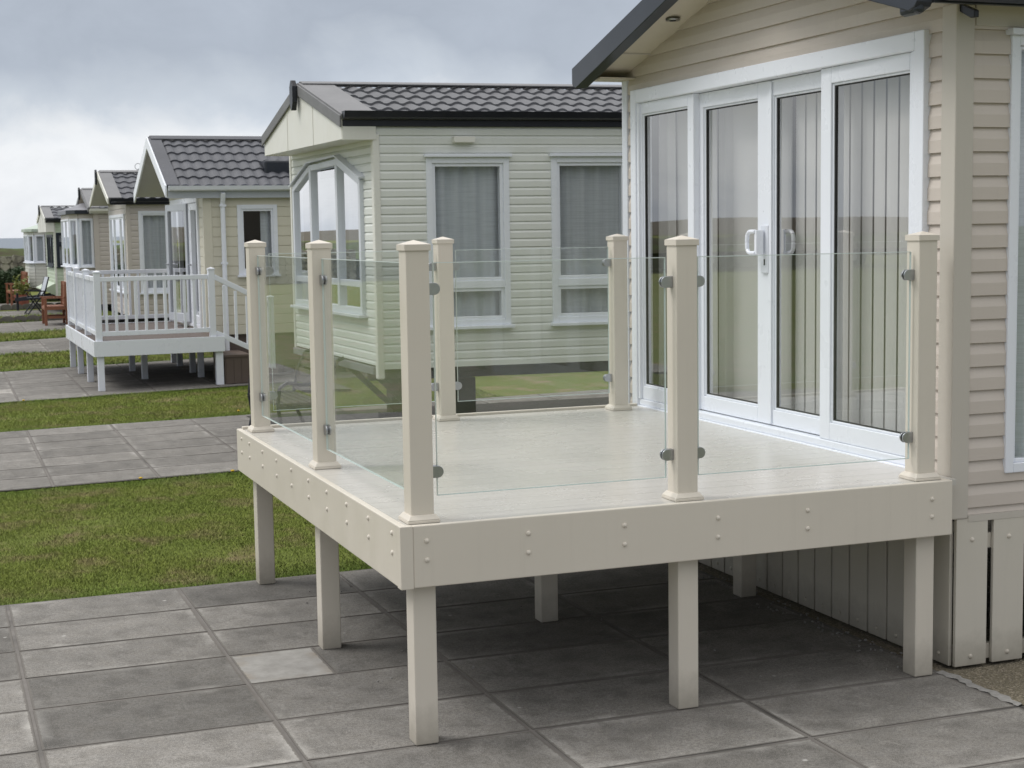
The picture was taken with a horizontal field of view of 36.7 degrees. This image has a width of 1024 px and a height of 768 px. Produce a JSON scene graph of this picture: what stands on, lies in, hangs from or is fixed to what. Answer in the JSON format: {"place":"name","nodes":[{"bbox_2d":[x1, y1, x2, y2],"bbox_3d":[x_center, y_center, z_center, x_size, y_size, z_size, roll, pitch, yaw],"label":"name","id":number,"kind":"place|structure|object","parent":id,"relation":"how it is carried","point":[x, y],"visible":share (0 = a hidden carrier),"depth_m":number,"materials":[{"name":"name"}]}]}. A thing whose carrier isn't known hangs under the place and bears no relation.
{"place":"outdoors","nodes":[
{"label":"outdoors","id":0,"kind":"place"},
{"bbox_2d":[0,238,23,248],"bbox_3d":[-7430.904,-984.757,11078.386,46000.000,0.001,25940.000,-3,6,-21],"label":"sea","id":1,"kind":"structure","parent":0,"point":[14,243],"depth_m":1198.11,"materials":[{"name":"liquid"}]},
{"bbox_2d":[0,248,23,256],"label":"bank","id":2,"kind":"structure","parent":0,"point":[9,252],"depth_m":63.89,"materials":[{"name":"green plant"}]},
{"bbox_2d":[0,255,39,289],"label":"stone wall","id":3,"kind":"structure","parent":0,"point":[9,262],"depth_m":60.02,"materials":[{"name":"grey stone"}]},
{"bbox_2d":[0,349,212,371],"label":"grass","id":4,"kind":"structure","parent":0,"point":[49,360],"depth_m":25.69,"materials":[{"name":"green plant"}]},
{"bbox_2d":[0,470,372,605],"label":"grass","id":5,"kind":"structure","parent":0,"point":[130,495],"depth_m":10.61,"materials":[{"name":"green plant"}]},
{"bbox_2d":[0,377,503,431],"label":"grass","id":6,"kind":"structure","parent":0,"point":[96,411],"depth_m":18.70,"materials":[{"name":"green plant"}]},
{"bbox_2d":[0,0,640,237],"label":"sky","id":7,"kind":"structure","parent":0,"point":[84,84],"materials":[{"name":"grey"}]},
{"bbox_2d":[247,397,608,424],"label":"bare ground","id":8,"kind":"structure","parent":0,"point":[373,413],"depth_m":17.74,"materials":[{"name":"grey concrete"}]},
{"bbox_2d":[261,80,622,417],"bbox_3d":[2.170,-1.393,16.433,9.187,3.525,3.139,-2,6,-16],"label":"static caravan","id":9,"kind":"object","parent":8,"relation":"on","point":[510,172],"visible":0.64,"depth_m":14.41,"materials":[{"name":"beige plastic"}]},
{"bbox_2d":[288,154,371,317],"bbox_3d":[-1.788,-1.496,15.468,0.276,1.552,2.589,-3,6,-22],"label":"window","id":10,"kind":"structure","parent":9,"relation":"in","point":[328,206],"depth_m":15.15,"materials":[{"name":"white plastic"}]},
{"bbox_2d":[423,154,514,330],"bbox_3d":[-0.404,-1.310,14.240,0.830,1.601,0.186,-2,6,-16],"label":"window","id":11,"kind":"structure","parent":9,"relation":"in","point":[468,201],"depth_m":14.28,"materials":[{"name":"white plastic"}]},
{"bbox_2d":[548,153,622,325],"bbox_3d":[0.740,-1.362,14.560,0.831,1.602,0.187,-2,6,-16],"label":"window","id":12,"kind":"structure","parent":9,"relation":"in","point":[587,188],"depth_m":14.58,"materials":[{"name":"white plastic"}]},
{"bbox_2d":[0,292,872,643],"bbox_3d":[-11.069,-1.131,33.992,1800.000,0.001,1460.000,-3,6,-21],"label":"ground","id":13,"kind":"structure","parent":0,"point":[526,384],"depth_m":11.59,"materials":[{"name":"green plant"}]},
{"bbox_2d":[0,265,24,302],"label":"hedge","id":14,"kind":"object","parent":13,"relation":"on","point":[7,276],"visible":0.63,"depth_m":49.10,"materials":[{"name":"green plant"}]},
{"bbox_2d":[0,302,57,309],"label":"paving pad","id":15,"kind":"object","parent":13,"relation":"on","point":[29,303],"visible":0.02,"depth_m":48.01,"materials":[{"name":"grey concrete"}]},
{"bbox_2d":[5,271,28,305],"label":"garden bench","id":16,"kind":"object","parent":15,"relation":"on","point":[23,275],"visible":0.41,"depth_m":47.20,"materials":[{"name":"brown wood"}]},
{"bbox_2d":[9,274,30,304],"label":"potted plant","id":17,"kind":"object","parent":15,"relation":"on","point":[19,286],"visible":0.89,"depth_m":45.66,"materials":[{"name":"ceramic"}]},
{"bbox_2d":[0,302,60,309],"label":"garden edging","id":18,"kind":"object","parent":13,"relation":"on","point":[13,307],"visible":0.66,"depth_m":44.17,"materials":[{"name":"stone"}]},
{"bbox_2d":[0,328,65,341],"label":"grass","id":19,"kind":"structure","parent":13,"relation":"on","point":[25,335],"depth_m":32.28,"materials":[{"name":"green plant"}]},
{"bbox_2d":[21,225,47,287],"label":"static caravan","id":20,"kind":"object","parent":13,"relation":"on","point":[35,256],"visible":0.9,"depth_m":49.94,"materials":[{"name":"beige plastic"}]},
{"bbox_2d":[23,235,31,262],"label":"window","id":21,"kind":"structure","parent":20,"relation":"in","point":[25,237],"depth_m":50.98,"materials":[{"name":"white plastic"}]},
{"bbox_2d":[27,235,35,263],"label":"window","id":22,"kind":"structure","parent":20,"relation":"in","point":[30,237],"depth_m":49.99,"materials":[{"name":"white plastic"}]},
{"bbox_2d":[35,235,45,263],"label":"window","id":23,"kind":"structure","parent":20,"relation":"in","point":[39,239],"depth_m":49.89,"materials":[{"name":"white plastic"}]},
{"bbox_2d":[0,337,76,355],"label":"paving pad","id":24,"kind":"object","parent":13,"relation":"on","point":[46,345],"visible":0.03,"depth_m":29.19,"materials":[{"name":"grey concrete"}]},
{"bbox_2d":[89,163,169,321],"bbox_3d":[-3.784,-2.727,31.212,8.900,3.434,3.331,-3,6,-21],"label":"static caravan","id":25,"kind":"object","parent":24,"relation":"on","point":[137,234],"visible":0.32,"depth_m":28.66,"materials":[{"name":"beige plastic"}]},
{"bbox_2d":[109,214,127,293],"bbox_3d":[-7.594,-2.518,29.816,0.145,1.490,2.420,-3,6,-21],"label":"window","id":26,"kind":"structure","parent":25,"relation":"in","point":[117,225],"depth_m":29.80,"materials":[{"name":"white plastic"}]},
{"bbox_2d":[138,211,167,294],"bbox_3d":[-6.612,-2.435,28.606,0.610,1.535,0.184,-3,6,-21],"label":"window","id":27,"kind":"structure","parent":25,"relation":"in","point":[151,224],"depth_m":28.64,"materials":[{"name":"grey glass"}]},
{"bbox_2d":[0,310,102,317],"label":"paving pad","id":28,"kind":"object","parent":13,"relation":"on","point":[8,313],"visible":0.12,"depth_m":42.21,"materials":[{"name":"grey concrete"}]},
{"bbox_2d":[24,277,48,313],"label":"folding chair","id":29,"kind":"object","parent":28,"relation":"on","point":[42,291],"visible":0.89,"depth_m":41.55,"materials":[{"name":"black plastic"}]},
{"bbox_2d":[15,205,74,310],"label":"static caravan","id":30,"kind":"object","parent":28,"relation":"on","point":[48,220],"visible":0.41,"depth_m":42.17,"materials":[{"name":"beige plastic"}]},
{"bbox_2d":[46,235,53,267],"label":"window","id":31,"kind":"structure","parent":30,"relation":"in","point":[49,238],"depth_m":43.34,"materials":[{"name":"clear glass"}]},
{"bbox_2d":[56,233,63,267],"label":"window","id":32,"kind":"structure","parent":30,"relation":"in","point":[58,235],"depth_m":41.88,"materials":[{"name":"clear glass"}]},
{"bbox_2d":[0,311,114,322],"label":"grass","id":33,"kind":"structure","parent":13,"relation":"on","point":[109,314],"depth_m":39.93,"materials":[{"name":"green plant"}]},
{"bbox_2d":[0,319,124,333],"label":"paving pad","id":34,"kind":"object","parent":13,"relation":"on","point":[20,327],"visible":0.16,"depth_m":35.75,"materials":[{"name":"grey concrete"}]},
{"bbox_2d":[0,314,65,322],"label":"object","id":35,"kind":"object","parent":34,"relation":"on","point":[23,318],"visible":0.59,"depth_m":37.56,"materials":[{"name":"stone"}]},
{"bbox_2d":[40,281,67,325],"bbox_3d":[-10.753,-1.903,36.269,0.570,1.005,0.950,-3,6,-21],"label":"garden chair","id":36,"kind":"object","parent":34,"relation":"on","point":[46,307],"visible":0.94,"depth_m":35.92,"materials":[{"name":"brown wood"}]},
{"bbox_2d":[58,188,129,321],"bbox_3d":[-6.277,-3.226,37.841,9.085,3.190,3.329,-3,6,-21],"label":"static caravan","id":37,"kind":"object","parent":34,"relation":"on","point":[85,237],"visible":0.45,"depth_m":35.15,"materials":[{"name":"beige plastic"}]},
{"bbox_2d":[61,219,75,266],"bbox_3d":[-10.442,-3.304,36.284,0.187,1.120,2.080,-3,6,-21],"label":"window","id":38,"kind":"structure","parent":37,"relation":"in","point":[65,235],"depth_m":36.24,"materials":[{"name":"white plastic"}]},
{"bbox_2d":[69,219,80,267],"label":"window","id":39,"kind":"structure","parent":37,"relation":"in","point":[71,229],"depth_m":35.22,"materials":[{"name":"white plastic"}]},
{"bbox_2d":[74,221,76,263],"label":"window","id":40,"kind":"structure","parent":37,"relation":"in","point":[74,221],"depth_m":37.62,"materials":[{"name":"white plastic"}]},
{"bbox_2d":[79,218,94,267],"bbox_3d":[-9.663,-3.199,35.108,0.340,1.120,0.187,-3,6,-21],"label":"window","id":41,"kind":"structure","parent":37,"relation":"in","point":[86,224],"depth_m":35.14,"materials":[{"name":"white plastic"}]},
{"bbox_2d":[0,358,366,402],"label":"paving pad","id":42,"kind":"object","parent":13,"relation":"on","point":[55,383],"visible":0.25,"depth_m":21.88,"materials":[{"name":"grey concrete"}]},
{"bbox_2d":[65,266,275,390],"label":"deck","id":43,"kind":"structure","parent":42,"relation":"on","point":[90,333],"depth_m":21.05,"materials":[{"name":"white"}]},
{"bbox_2d":[134,135,350,373],"bbox_3d":[-1.159,-2.156,24.647,9.050,3.518,3.546,-3,6,-21],"label":"static caravan","id":44,"kind":"object","parent":42,"relation":"on","point":[228,196],"visible":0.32,"depth_m":22.18,"materials":[{"name":"beige plastic"}]},
{"bbox_2d":[165,198,202,327],"bbox_3d":[-5.015,-1.843,23.326,0.339,1.895,2.530,-3,6,-21],"label":"french door","id":45,"kind":"structure","parent":44,"relation":"in","point":[173,212],"depth_m":23.11,"materials":[{"name":"white plastic"}]},
{"bbox_2d":[237,204,280,276],"bbox_3d":[-3.630,-2.044,22.040,0.615,1.023,0.174,-3,6,-21],"label":"window","id":46,"kind":"structure","parent":44,"relation":"in","point":[268,213],"depth_m":22.07,"materials":[{"name":"white plastic"}]},
{"bbox_2d":[0,389,608,492],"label":"paving pad","id":47,"kind":"object","parent":13,"relation":"on","point":[65,456],"visible":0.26,"depth_m":14.79,"materials":[{"name":"grey concrete"}]},
{"bbox_2d":[248,348,343,425],"bbox_3d":[-2.163,0.128,15.331,0.703,0.864,1.240,-3,6,-22],"label":"garden bench","id":48,"kind":"object","parent":47,"relation":"on","point":[289,399],"visible":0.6,"depth_m":15.33,"materials":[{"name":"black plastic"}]},
{"bbox_2d":[0,563,1023,767],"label":"paving pad","id":49,"kind":"object","parent":13,"relation":"on","point":[249,674],"visible":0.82,"depth_m":6.93,"materials":[{"name":"grey concrete"}]},
{"bbox_2d":[237,231,955,745],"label":"deck","id":50,"kind":"structure","parent":49,"relation":"on","point":[419,501],"depth_m":6.83,"materials":[{"name":"beige plastic"}]},
{"bbox_2d":[936,670,1022,705],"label":"mortar fillet","id":51,"kind":"object","parent":49,"relation":"on","point":[994,693],"visible":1,"depth_m":6.79,"materials":[{"name":"grey concrete"}]},
{"bbox_2d":[698,520,1023,705],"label":"concrete base","id":52,"kind":"object","parent":13,"relation":"on","point":[1005,677],"depth_m":7.27,"materials":[{"name":"grey concrete"}]},
{"bbox_2d":[572,0,1023,666],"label":"static caravan","id":53,"kind":"object","parent":52,"relation":"on","point":[838,140],"visible":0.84,"depth_m":7.84,"materials":[{"name":"white plastic"}]},
{"bbox_2d":[630,29,939,467],"bbox_3d":[1.404,-0.717,8.548,0.201,2.059,3.115,-3,6,-21],"label":"patio door","id":54,"kind":"structure","parent":53,"relation":"in","point":[827,72],"depth_m":8.42,"materials":[{"name":"white plastic"}]},
{"bbox_2d":[998,28,1023,472],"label":"window","id":55,"kind":"structure","parent":53,"relation":"in","point":[1013,460],"depth_m":7.04,"materials":[{"name":"white plastic"}]},
{"bbox_2d":[306,568,902,681],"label":"gravel","id":56,"kind":"structure","parent":0,"point":[759,607],"depth_m":7.96,"materials":[{"name":"grey gravel"}]}
]}

